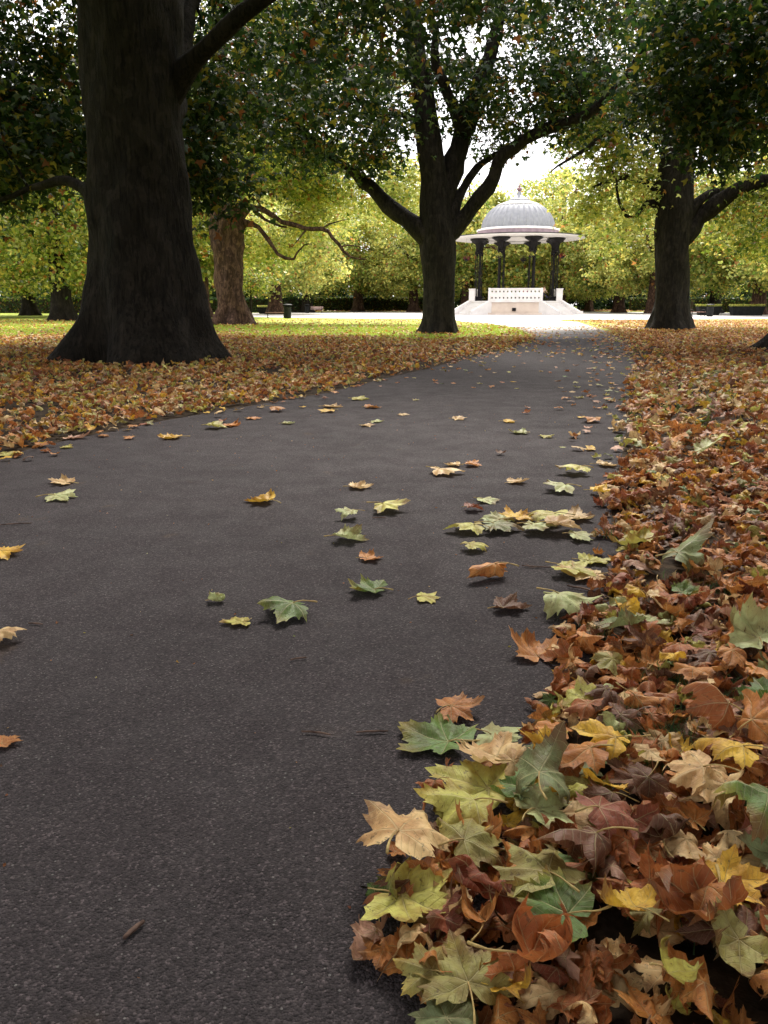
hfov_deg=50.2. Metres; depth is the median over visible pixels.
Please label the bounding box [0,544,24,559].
fallen leaf
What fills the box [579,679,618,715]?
fallen leaf
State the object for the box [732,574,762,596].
fallen leaf
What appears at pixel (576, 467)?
fallen leaf
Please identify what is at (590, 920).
fallen leaf
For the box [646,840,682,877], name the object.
fallen leaf
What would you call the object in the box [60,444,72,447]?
fallen leaf
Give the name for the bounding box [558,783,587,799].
fallen leaf
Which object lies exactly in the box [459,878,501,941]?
fallen leaf
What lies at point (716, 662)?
fallen leaf
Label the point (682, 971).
fallen leaf
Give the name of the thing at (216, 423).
fallen leaf
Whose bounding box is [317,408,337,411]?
fallen leaf
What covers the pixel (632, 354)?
leaf litter
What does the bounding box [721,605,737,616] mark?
fallen leaf
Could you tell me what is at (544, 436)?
fallen leaf
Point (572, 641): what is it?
fallen leaf
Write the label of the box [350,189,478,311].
plane tree
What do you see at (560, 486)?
fallen leaf
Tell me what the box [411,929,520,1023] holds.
fallen leaf
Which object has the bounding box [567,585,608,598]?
twig
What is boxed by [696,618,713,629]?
fallen leaf
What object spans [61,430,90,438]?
fallen leaf
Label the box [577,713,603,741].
fallen leaf
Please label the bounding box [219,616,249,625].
fallen leaf
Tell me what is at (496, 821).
fallen leaf
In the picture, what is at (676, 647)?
fallen leaf
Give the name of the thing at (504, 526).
fallen leaf
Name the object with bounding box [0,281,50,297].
shrub
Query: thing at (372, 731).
twig
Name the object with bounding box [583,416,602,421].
fallen leaf
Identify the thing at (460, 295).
plane tree
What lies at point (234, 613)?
leaf crumbs
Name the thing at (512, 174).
sky
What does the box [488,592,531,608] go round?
fallen leaf
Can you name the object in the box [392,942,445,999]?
fallen leaf
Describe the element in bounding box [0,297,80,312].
hedge
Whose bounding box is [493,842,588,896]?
fallen leaf
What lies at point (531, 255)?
hanging basket
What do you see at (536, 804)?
fallen leaf
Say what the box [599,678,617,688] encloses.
fallen leaf
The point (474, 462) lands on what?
fallen leaf
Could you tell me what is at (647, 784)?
fallen leaf
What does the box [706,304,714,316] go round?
litter bin
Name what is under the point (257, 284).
young tree
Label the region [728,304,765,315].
planter
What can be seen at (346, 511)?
fallen leaf
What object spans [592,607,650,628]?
fallen leaf
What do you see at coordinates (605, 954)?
fallen leaf
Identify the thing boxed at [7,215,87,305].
plane tree
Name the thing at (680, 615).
fallen leaf
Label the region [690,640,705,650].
fallen leaf
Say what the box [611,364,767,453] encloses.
leaf litter
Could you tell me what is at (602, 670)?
fallen leaf
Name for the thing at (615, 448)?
leaf litter
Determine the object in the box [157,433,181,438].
fallen leaf
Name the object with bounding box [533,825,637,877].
fallen leaf
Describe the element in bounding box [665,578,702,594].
fallen leaf
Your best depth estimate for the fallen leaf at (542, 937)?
1.36 m
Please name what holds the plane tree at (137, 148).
on the soil at (56, 436)
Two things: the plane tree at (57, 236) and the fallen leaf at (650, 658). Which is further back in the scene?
the plane tree at (57, 236)
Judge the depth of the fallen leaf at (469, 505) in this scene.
4.68 m
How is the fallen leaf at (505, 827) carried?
on the leaf litter at (581, 997)
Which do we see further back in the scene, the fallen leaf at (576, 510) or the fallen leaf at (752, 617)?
the fallen leaf at (576, 510)
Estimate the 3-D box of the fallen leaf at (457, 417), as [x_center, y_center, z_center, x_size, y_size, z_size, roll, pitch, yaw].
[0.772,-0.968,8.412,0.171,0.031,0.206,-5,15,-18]
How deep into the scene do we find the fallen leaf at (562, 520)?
4.26 m
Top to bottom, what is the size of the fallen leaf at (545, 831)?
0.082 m
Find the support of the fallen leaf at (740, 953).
on the leaf litter at (581, 997)
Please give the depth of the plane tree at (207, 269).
74.02 m
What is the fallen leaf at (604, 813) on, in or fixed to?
on the leaf litter at (581, 997)
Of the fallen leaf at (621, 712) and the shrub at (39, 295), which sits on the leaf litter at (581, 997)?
the fallen leaf at (621, 712)
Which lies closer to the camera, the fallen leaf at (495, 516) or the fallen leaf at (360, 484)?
the fallen leaf at (495, 516)
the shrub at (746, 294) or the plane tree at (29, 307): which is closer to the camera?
the plane tree at (29, 307)
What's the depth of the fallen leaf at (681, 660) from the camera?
2.54 m
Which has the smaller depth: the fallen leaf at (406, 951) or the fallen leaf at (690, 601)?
the fallen leaf at (406, 951)
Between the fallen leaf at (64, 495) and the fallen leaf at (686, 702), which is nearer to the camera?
the fallen leaf at (686, 702)
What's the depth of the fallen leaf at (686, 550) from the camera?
3.37 m
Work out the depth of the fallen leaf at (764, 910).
1.46 m
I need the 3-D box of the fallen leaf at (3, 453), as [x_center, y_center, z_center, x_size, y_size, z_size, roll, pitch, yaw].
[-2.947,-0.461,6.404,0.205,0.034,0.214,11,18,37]
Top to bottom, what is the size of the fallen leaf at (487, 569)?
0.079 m
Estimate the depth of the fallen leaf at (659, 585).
3.19 m
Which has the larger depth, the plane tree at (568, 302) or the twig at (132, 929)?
the plane tree at (568, 302)
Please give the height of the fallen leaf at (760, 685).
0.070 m
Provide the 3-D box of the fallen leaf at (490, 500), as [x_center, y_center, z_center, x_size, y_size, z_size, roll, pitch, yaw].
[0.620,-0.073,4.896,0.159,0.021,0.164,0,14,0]
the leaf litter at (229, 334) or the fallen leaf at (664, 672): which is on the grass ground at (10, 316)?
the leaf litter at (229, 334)
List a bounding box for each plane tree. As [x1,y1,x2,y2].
[0,0,589,366]
[0,51,88,320]
[0,206,65,292]
[0,212,74,315]
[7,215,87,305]
[70,0,461,324]
[190,0,728,333]
[194,156,293,316]
[208,152,361,313]
[267,191,369,312]
[315,199,409,311]
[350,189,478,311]
[395,179,541,303]
[454,221,500,305]
[484,188,574,298]
[505,163,614,301]
[509,0,767,329]
[538,291,599,303]
[546,223,634,311]
[559,192,654,312]
[575,167,732,313]
[580,0,767,353]
[689,156,767,314]
[690,170,751,312]
[712,121,767,288]
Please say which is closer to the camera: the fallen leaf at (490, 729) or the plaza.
the fallen leaf at (490, 729)
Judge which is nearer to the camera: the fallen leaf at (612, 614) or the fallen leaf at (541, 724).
the fallen leaf at (541, 724)
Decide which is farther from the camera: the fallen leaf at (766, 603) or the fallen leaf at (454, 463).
the fallen leaf at (454, 463)
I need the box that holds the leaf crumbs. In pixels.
[0,415,573,977]
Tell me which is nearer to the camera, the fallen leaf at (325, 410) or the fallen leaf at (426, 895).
the fallen leaf at (426, 895)
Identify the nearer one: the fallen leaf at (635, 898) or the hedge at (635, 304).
the fallen leaf at (635, 898)
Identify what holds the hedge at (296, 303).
on the grass ground at (10, 316)
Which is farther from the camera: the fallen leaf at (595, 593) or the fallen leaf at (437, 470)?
the fallen leaf at (437, 470)
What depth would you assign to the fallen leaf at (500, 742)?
2.02 m
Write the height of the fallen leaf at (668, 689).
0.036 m
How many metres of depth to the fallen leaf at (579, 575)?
3.54 m
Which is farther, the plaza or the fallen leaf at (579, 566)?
the plaza
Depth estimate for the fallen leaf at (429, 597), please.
3.27 m
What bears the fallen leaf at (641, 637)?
on the leaf litter at (581, 997)
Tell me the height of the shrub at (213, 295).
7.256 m
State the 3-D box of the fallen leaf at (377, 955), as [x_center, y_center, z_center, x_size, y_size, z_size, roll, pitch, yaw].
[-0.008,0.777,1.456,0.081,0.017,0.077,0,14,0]
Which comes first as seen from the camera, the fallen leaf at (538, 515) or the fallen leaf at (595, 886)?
the fallen leaf at (595, 886)
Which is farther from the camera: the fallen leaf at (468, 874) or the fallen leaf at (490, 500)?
the fallen leaf at (490, 500)
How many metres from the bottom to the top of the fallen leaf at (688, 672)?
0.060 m
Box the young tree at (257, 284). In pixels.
[243,267,274,312]
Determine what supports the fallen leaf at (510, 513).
on the footpath
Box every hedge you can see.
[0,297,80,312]
[209,297,301,312]
[314,296,422,311]
[628,297,690,311]
[689,296,767,312]
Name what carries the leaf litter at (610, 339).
on the footpath
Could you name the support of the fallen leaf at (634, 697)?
on the leaf litter at (581, 997)
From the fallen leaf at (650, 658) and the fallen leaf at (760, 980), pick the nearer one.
the fallen leaf at (760, 980)
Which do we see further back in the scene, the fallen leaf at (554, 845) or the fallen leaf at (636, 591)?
the fallen leaf at (636, 591)
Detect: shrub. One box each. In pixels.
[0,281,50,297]
[209,286,256,297]
[257,285,299,297]
[312,287,349,305]
[363,290,393,296]
[454,282,492,307]
[570,295,606,309]
[581,294,613,309]
[625,288,647,309]
[689,279,734,303]
[734,281,767,296]
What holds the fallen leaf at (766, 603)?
on the leaf litter at (581, 997)
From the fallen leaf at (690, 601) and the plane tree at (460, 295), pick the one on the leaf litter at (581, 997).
the fallen leaf at (690, 601)
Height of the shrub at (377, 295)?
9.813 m
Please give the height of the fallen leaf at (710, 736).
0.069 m
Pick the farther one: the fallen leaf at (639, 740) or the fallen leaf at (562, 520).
the fallen leaf at (562, 520)
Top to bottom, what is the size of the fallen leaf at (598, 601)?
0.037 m
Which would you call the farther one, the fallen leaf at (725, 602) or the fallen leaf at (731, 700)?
the fallen leaf at (725, 602)
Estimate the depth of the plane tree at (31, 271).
70.41 m
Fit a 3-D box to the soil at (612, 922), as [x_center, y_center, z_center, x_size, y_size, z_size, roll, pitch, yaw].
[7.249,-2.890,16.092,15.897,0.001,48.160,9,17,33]
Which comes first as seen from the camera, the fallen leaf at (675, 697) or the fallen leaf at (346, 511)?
the fallen leaf at (675, 697)
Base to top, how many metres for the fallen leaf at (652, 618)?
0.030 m
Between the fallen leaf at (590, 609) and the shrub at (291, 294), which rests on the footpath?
the fallen leaf at (590, 609)
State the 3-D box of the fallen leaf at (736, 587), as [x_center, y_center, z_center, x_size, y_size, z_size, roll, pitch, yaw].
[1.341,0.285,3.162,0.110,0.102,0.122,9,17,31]
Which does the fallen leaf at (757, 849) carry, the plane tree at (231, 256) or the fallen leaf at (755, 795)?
the fallen leaf at (755, 795)
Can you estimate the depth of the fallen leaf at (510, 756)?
1.95 m
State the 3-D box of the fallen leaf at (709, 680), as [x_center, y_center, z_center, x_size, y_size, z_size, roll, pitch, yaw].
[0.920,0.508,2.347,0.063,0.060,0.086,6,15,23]
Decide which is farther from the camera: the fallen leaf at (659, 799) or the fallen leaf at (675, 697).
the fallen leaf at (675, 697)
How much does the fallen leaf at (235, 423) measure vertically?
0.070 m
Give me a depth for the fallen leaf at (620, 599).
3.05 m
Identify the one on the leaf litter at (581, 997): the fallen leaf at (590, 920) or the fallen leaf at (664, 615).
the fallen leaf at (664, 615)
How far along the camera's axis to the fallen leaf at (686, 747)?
2.06 m
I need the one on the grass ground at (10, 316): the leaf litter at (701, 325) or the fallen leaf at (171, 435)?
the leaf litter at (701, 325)
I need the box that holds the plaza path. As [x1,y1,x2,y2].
[456,319,590,326]
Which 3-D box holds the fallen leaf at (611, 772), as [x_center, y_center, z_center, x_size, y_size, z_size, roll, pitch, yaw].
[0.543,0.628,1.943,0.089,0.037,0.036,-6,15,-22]
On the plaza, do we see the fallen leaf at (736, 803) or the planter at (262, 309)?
the planter at (262, 309)
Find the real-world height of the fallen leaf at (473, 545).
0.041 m
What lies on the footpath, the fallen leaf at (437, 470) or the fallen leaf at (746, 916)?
the fallen leaf at (437, 470)
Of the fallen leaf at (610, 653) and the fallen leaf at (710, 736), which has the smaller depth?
the fallen leaf at (710, 736)
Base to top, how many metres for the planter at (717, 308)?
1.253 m
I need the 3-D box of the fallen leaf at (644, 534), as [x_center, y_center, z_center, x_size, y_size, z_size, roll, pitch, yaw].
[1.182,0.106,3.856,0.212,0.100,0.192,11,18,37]
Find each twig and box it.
[0,522,31,524]
[123,919,144,939]
[301,731,330,734]
[356,730,387,732]
[522,563,552,567]
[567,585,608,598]
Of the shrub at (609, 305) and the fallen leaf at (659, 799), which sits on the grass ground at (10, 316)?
the shrub at (609, 305)
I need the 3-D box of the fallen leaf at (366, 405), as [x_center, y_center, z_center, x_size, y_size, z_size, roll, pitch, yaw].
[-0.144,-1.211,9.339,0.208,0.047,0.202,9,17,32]
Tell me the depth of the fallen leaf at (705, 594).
3.01 m
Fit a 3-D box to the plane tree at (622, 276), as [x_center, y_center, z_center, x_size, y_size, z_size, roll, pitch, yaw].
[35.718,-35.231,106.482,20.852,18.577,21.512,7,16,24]
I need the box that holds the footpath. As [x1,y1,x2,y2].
[0,321,638,1023]
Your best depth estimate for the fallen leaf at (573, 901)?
1.45 m
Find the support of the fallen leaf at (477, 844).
on the leaf litter at (581, 997)
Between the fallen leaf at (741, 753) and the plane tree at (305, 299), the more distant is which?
the plane tree at (305, 299)
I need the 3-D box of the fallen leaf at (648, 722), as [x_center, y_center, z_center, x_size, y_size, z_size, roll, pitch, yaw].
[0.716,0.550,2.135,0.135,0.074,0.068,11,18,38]
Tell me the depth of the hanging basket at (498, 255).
94.65 m
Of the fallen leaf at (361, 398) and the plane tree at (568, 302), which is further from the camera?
the plane tree at (568, 302)
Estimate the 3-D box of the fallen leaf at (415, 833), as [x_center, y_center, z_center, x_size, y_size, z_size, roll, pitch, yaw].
[0.033,0.648,1.676,0.181,0.089,0.237,-7,16,-25]
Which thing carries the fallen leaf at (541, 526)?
on the footpath
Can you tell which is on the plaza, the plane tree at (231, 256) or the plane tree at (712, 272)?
the plane tree at (712, 272)
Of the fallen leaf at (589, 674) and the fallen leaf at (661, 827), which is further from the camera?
the fallen leaf at (589, 674)
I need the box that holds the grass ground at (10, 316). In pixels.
[0,311,766,345]
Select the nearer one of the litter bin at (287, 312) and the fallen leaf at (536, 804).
the fallen leaf at (536, 804)
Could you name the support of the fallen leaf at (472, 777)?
on the leaf litter at (581, 997)
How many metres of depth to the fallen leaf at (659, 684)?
2.44 m
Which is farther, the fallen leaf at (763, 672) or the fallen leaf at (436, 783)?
the fallen leaf at (763, 672)
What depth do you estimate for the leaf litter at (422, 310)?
139.72 m
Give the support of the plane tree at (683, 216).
on the grass ground at (10, 316)
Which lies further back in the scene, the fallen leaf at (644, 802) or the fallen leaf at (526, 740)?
the fallen leaf at (526, 740)
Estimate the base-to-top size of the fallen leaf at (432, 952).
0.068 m
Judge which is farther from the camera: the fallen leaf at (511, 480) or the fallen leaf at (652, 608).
the fallen leaf at (511, 480)
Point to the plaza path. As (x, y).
(530, 322)
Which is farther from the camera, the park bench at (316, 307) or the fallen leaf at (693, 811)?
the park bench at (316, 307)
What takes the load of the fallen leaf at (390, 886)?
on the fallen leaf at (426, 895)
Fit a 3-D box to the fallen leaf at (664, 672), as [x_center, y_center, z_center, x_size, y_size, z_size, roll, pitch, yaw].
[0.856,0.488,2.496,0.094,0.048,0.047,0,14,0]
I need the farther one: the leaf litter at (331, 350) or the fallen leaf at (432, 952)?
the leaf litter at (331, 350)
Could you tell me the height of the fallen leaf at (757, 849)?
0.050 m
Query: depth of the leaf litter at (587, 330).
26.01 m
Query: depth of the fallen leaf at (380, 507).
4.65 m
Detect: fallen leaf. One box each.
[0,451,23,455]
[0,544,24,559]
[0,626,26,640]
[0,735,22,746]
[36,489,76,501]
[49,473,76,484]
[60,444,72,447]
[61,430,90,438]
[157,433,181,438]
[202,421,226,427]
[208,590,224,601]
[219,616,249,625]
[223,418,240,425]
[245,488,280,502]
[257,596,316,622]
[265,405,285,410]
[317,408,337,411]
[318,403,342,406]
[324,524,368,540]
[335,507,364,520]
[343,480,372,488]
[348,573,392,592]
[349,914,386,960]
[352,396,368,399]
[356,548,382,559]
[356,799,454,859]
[357,935,401,968]
[360,856,452,922]
[363,404,380,407]
[366,498,409,512]
[366,863,400,899]
[378,921,425,975]
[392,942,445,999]
[396,712,479,753]
[405,854,458,883]
[408,592,439,603]
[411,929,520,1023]
[413,778,507,827]
[416,777,448,810]
[419,946,453,972]
[424,759,514,809]
[426,466,463,474]
[433,933,466,957]
[436,691,484,722]
[438,817,505,867]
[443,522,490,534]
[443,854,527,924]
[445,461,463,465]
[452,416,465,419]
[455,799,502,839]
[456,731,523,763]
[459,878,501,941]
[460,541,488,551]
[461,459,481,465]
[462,502,483,509]
[467,562,518,577]
[467,893,576,962]
[473,496,499,504]
[474,518,524,531]
[475,722,521,744]
[479,510,523,521]
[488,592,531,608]
[489,770,565,800]
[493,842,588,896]
[495,746,537,776]
[498,505,533,519]
[500,810,521,829]
[500,863,611,942]
[503,419,515,422]
[505,477,529,482]
[509,428,526,433]
[509,627,559,665]
[513,785,574,828]
[514,721,569,803]
[517,520,559,530]
[517,724,550,748]
[519,813,553,853]
[520,718,539,743]
[525,509,574,521]
[527,704,549,719]
[533,720,571,738]
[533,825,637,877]
[535,513,580,528]
[535,724,613,774]
[536,587,603,619]
[538,434,553,437]
[538,637,582,661]
[538,835,556,848]
[544,479,581,492]
[545,560,596,575]
[550,666,571,700]
[552,624,588,638]
[554,560,608,580]
[555,464,593,472]
[557,675,595,706]
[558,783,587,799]
[559,600,594,618]
[562,530,592,540]
[563,504,594,518]
[563,698,602,720]
[566,637,574,646]
[570,665,601,682]
[570,718,650,759]
[571,552,610,563]
[575,663,607,675]
[575,791,638,839]
[575,905,601,928]
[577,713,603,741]
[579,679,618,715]
[582,775,639,802]
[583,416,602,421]
[583,643,603,653]
[584,483,610,492]
[585,872,640,909]
[587,587,608,601]
[590,460,618,465]
[590,597,607,604]
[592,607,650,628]
[592,942,613,993]
[594,603,608,611]
[596,636,618,650]
[597,650,614,656]
[597,871,669,921]
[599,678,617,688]
[599,783,619,793]
[601,610,616,617]
[601,768,623,783]
[603,660,625,669]
[608,525,663,544]
[608,596,626,605]
[608,702,646,731]
[610,665,629,675]
[611,841,638,880]
[615,682,671,715]
[618,687,637,699]
[620,621,668,647]
[620,730,636,744]
[620,761,671,801]
[622,589,644,599]
[624,584,647,599]
[629,729,660,749]
[631,800,650,819]
[635,712,666,735]
[636,613,669,623]
[636,681,656,692]
[636,813,691,860]
[637,644,662,669]
[641,626,673,643]
[641,792,684,814]
[643,691,680,704]
[643,705,668,727]
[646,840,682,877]
[647,856,748,920]
[648,575,668,599]
[648,675,680,689]
[649,600,666,614]
[649,935,717,995]
[650,664,676,677]
[653,591,686,605]
[655,518,714,571]
[658,611,678,623]
[658,841,689,865]
[659,746,678,765]
[660,681,687,693]
[661,640,695,663]
[662,749,740,801]
[663,797,712,830]
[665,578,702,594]
[668,731,690,754]
[669,663,724,680]
[672,591,704,608]
[672,617,694,634]
[673,611,689,625]
[676,651,688,662]
[680,699,692,719]
[681,681,751,731]
[684,634,696,644]
[685,586,712,612]
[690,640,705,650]
[690,738,767,768]
[691,437,722,452]
[694,832,744,864]
[695,679,715,698]
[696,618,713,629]
[698,734,721,738]
[698,843,767,906]
[704,608,727,623]
[707,895,767,976]
[709,674,730,689]
[710,619,727,630]
[712,780,767,844]
[713,659,733,668]
[720,573,745,594]
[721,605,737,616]
[723,600,731,608]
[724,695,735,702]
[726,592,767,651]
[726,689,767,742]
[727,597,734,606]
[728,795,746,829]
[730,597,758,605]
[730,805,749,822]
[731,699,748,726]
[731,770,766,787]
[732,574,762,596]
[733,676,767,700]
[735,904,767,936]
[736,830,767,868]
[745,658,767,678]
[745,661,767,678]
[749,969,767,999]
[760,899,767,937]
[761,595,767,605]
[763,583,767,595]
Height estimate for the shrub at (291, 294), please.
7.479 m
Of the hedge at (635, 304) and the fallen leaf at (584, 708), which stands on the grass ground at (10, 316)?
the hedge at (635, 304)
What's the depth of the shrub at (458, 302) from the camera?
153.41 m
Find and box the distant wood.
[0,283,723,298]
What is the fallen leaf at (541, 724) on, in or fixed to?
on the leaf litter at (581, 997)
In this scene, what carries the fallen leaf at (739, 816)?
on the leaf litter at (581, 997)
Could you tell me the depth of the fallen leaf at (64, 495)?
4.97 m
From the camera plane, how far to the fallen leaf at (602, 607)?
3.08 m
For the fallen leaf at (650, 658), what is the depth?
2.61 m
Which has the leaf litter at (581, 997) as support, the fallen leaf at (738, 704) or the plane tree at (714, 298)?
the fallen leaf at (738, 704)
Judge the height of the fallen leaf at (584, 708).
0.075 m
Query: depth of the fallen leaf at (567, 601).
3.07 m
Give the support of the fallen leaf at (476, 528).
on the footpath
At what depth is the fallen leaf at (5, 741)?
2.20 m
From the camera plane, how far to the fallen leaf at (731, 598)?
3.05 m
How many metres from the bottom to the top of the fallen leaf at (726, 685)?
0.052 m
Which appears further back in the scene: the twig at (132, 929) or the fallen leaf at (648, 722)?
the fallen leaf at (648, 722)
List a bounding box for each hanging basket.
[463,251,469,260]
[495,251,502,257]
[527,239,534,257]
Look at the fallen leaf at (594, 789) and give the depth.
1.82 m
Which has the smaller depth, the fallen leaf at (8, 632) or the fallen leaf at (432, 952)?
the fallen leaf at (432, 952)
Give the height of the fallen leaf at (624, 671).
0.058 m
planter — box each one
[257,305,267,313]
[695,304,722,314]
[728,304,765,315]
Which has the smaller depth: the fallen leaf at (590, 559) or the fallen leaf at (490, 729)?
the fallen leaf at (490, 729)
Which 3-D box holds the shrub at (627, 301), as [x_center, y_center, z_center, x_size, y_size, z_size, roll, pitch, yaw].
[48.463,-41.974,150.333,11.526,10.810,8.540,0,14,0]
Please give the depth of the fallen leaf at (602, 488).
5.07 m
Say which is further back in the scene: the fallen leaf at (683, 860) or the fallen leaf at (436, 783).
the fallen leaf at (436, 783)
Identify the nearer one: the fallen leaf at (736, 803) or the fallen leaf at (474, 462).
the fallen leaf at (736, 803)
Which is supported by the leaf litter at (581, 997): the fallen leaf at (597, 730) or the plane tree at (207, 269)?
the fallen leaf at (597, 730)
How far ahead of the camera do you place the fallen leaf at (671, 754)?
1.97 m
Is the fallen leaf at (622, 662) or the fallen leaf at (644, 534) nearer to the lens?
the fallen leaf at (622, 662)
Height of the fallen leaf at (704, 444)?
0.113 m
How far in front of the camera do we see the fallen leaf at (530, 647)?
2.78 m
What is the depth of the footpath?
2.70 m
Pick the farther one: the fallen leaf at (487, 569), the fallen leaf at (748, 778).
the fallen leaf at (487, 569)
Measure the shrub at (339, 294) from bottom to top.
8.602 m
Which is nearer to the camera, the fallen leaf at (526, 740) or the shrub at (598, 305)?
the fallen leaf at (526, 740)
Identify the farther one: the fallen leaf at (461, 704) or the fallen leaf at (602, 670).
the fallen leaf at (602, 670)
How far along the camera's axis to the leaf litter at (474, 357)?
17.74 m
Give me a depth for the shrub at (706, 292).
143.10 m
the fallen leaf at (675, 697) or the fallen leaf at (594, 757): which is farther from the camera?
the fallen leaf at (675, 697)
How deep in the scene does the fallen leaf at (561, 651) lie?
2.69 m
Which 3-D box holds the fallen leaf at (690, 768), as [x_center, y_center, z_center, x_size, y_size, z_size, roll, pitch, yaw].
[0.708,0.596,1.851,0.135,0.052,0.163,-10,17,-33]
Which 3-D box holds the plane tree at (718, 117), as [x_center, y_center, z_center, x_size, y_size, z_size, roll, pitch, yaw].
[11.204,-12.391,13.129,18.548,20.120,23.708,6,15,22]
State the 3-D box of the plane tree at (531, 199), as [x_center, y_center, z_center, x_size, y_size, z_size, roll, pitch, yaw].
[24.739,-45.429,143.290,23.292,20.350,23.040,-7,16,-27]
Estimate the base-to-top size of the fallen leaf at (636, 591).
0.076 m
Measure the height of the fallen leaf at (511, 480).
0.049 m
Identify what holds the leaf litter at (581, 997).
on the soil at (612, 922)
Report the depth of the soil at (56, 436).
10.01 m
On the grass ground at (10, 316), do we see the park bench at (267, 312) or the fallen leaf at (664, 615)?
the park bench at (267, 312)
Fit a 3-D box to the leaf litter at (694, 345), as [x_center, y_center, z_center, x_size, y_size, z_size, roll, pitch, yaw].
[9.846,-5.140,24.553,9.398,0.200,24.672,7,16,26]
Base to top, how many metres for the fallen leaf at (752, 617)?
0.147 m
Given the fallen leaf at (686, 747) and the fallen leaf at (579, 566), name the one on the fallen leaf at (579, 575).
the fallen leaf at (579, 566)
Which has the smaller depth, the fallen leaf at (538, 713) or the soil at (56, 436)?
the fallen leaf at (538, 713)
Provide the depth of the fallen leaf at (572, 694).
2.30 m
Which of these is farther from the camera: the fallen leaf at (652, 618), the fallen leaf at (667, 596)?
the fallen leaf at (667, 596)
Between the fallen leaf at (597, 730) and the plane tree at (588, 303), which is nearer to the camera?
the fallen leaf at (597, 730)
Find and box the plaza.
[252,312,767,318]
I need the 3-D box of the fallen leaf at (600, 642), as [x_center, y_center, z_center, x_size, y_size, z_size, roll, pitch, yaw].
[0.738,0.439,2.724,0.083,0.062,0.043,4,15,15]
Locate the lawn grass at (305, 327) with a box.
[0,324,530,340]
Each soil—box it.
[0,342,526,451]
[471,335,767,1023]
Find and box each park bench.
[265,311,283,317]
[311,306,322,309]
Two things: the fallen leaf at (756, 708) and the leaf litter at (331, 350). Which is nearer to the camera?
the fallen leaf at (756, 708)
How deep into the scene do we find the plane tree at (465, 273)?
119.00 m
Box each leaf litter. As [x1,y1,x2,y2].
[0,329,535,340]
[0,336,534,377]
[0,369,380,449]
[318,309,644,311]
[362,440,767,1023]
[380,342,634,391]
[416,344,536,371]
[496,372,633,457]
[499,324,629,355]
[510,326,556,344]
[555,344,639,373]
[559,318,767,332]
[570,326,629,344]
[611,330,767,372]
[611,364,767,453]
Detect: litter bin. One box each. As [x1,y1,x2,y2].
[283,304,291,317]
[304,304,309,312]
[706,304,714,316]
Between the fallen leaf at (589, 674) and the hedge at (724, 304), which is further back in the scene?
the hedge at (724, 304)
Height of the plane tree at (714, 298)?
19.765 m
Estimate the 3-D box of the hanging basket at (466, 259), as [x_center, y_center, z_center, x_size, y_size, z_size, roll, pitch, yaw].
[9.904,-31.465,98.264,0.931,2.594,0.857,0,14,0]
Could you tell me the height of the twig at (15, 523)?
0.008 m
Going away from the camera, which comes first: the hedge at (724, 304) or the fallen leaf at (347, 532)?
the fallen leaf at (347, 532)
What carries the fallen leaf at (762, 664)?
on the leaf litter at (581, 997)
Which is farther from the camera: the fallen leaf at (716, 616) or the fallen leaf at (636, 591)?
the fallen leaf at (636, 591)
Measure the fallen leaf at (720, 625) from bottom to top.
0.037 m
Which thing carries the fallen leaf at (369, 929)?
on the footpath
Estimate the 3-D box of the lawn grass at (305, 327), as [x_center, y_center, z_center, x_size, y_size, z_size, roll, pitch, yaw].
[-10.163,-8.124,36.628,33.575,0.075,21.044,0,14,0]
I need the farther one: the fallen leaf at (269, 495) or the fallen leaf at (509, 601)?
the fallen leaf at (269, 495)
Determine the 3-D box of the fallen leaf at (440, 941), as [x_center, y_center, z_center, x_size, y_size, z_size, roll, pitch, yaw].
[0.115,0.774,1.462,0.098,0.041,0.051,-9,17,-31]
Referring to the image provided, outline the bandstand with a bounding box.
[455,184,585,314]
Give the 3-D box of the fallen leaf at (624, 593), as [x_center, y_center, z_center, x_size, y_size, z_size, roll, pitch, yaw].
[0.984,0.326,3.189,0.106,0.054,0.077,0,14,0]
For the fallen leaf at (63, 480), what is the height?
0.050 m
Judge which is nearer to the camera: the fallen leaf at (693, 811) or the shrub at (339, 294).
the fallen leaf at (693, 811)
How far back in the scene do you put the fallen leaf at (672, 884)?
1.43 m
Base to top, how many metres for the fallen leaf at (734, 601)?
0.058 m
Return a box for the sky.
[0,0,764,305]
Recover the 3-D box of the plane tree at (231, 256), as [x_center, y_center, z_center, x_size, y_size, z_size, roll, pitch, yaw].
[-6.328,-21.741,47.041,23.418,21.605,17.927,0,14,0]
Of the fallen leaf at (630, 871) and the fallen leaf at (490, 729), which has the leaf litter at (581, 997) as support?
the fallen leaf at (630, 871)
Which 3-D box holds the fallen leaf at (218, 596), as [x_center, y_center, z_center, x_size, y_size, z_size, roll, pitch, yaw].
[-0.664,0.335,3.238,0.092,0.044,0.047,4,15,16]
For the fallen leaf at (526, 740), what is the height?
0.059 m
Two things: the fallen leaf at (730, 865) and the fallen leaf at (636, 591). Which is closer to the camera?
the fallen leaf at (730, 865)
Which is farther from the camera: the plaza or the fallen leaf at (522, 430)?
the plaza
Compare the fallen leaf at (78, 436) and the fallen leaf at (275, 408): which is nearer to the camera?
the fallen leaf at (78, 436)
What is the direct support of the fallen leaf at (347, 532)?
on the footpath
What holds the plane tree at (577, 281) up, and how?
on the plaza

